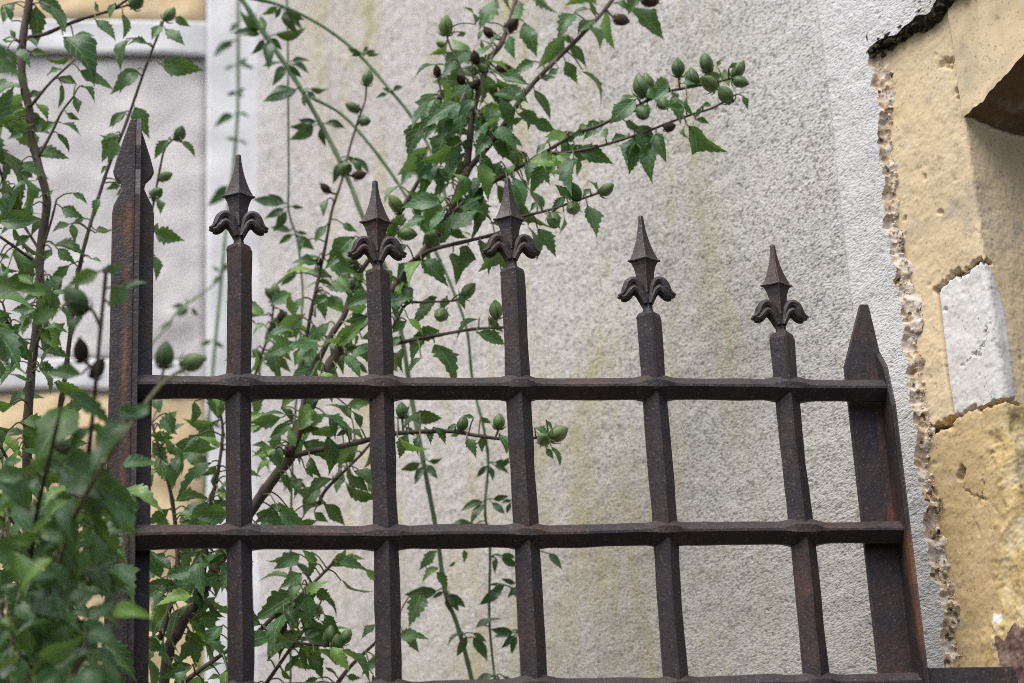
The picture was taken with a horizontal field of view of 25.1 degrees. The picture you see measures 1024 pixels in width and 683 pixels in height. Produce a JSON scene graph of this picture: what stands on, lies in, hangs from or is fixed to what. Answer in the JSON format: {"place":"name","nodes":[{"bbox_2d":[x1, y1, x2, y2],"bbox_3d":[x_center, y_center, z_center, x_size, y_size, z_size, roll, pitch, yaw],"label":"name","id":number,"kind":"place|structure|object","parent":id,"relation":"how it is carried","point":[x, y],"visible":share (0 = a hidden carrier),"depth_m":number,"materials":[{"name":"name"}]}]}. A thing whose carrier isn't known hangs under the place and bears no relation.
{"place":"outdoors","nodes":[
{"label":"outdoors","id":0,"kind":"place"},
{"bbox_2d":[866,0,1023,682],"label":"stone pier","id":1,"kind":"structure","parent":0,"point":[956,132],"depth_m":2.08,"materials":[{"name":"beige stone"}]},
{"bbox_2d":[104,118,1017,682],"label":"iron gate","id":2,"kind":"structure","parent":1,"relation":"attached to","point":[880,530],"depth_m":1.96,"materials":[{"name":"black metal"}]},
{"label":"ground","id":3,"kind":"structure","parent":0,"visible":0},
{"bbox_2d":[0,0,204,617],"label":"hibiscus shrub","id":4,"kind":"object","parent":3,"relation":"on","point":[20,123],"visible":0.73,"depth_m":2.27,"materials":[{"name":"green plant"}]},
{"bbox_2d":[0,44,206,682],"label":"hibiscus shrub","id":5,"kind":"object","parent":3,"relation":"on","point":[47,635],"visible":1,"depth_m":1.56,"materials":[{"name":"green plant"}]},
{"bbox_2d":[0,0,259,682],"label":"house front","id":6,"kind":"structure","parent":3,"relation":"on","point":[197,105],"depth_m":3.40,"materials":[{"name":"white grey-white plaster"}]},
{"bbox_2d":[149,0,748,682],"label":"hibiscus shrub","id":7,"kind":"object","parent":3,"relation":"on","point":[455,114],"visible":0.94,"depth_m":2.25,"materials":[{"name":"green plant"}]},
{"bbox_2d":[252,0,313,681],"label":"jasmine vine","id":8,"kind":"object","parent":7,"relation":"hanging from","point":[273,200],"visible":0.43,"depth_m":2.52,"materials":[{"name":"green plant"}]},
{"bbox_2d":[253,0,447,206],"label":"jasmine vine","id":9,"kind":"object","parent":7,"relation":"hanging from","point":[290,15],"visible":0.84,"depth_m":2.50,"materials":[{"name":"green plant"}]},
{"bbox_2d":[233,0,515,679],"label":"jasmine vine","id":10,"kind":"object","parent":7,"relation":"hanging from","point":[252,28],"visible":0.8,"depth_m":2.46,"materials":[{"name":"green plant"}]},
{"bbox_2d":[491,458,561,675],"bbox_3d":[0.018,0.482,2.245,0.080,0.838,0.052,-12,-24,20],"label":"jasmine vine","id":11,"kind":"object","parent":10,"relation":"hanging from","point":[511,640],"visible":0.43,"depth_m":2.32,"materials":[{"name":"green plant"}]},
{"bbox_2d":[255,0,961,682],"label":"roughcast wall","id":12,"kind":"structure","parent":3,"relation":"on","point":[799,172],"depth_m":2.47,"materials":[{"name":"grey paint"}]},
{"bbox_2d":[153,0,256,678],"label":"jasmine vine","id":13,"kind":"object","parent":12,"relation":"hanging from","point":[219,192],"visible":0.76,"depth_m":3.23,"materials":[{"name":"green plant"}]}
]}

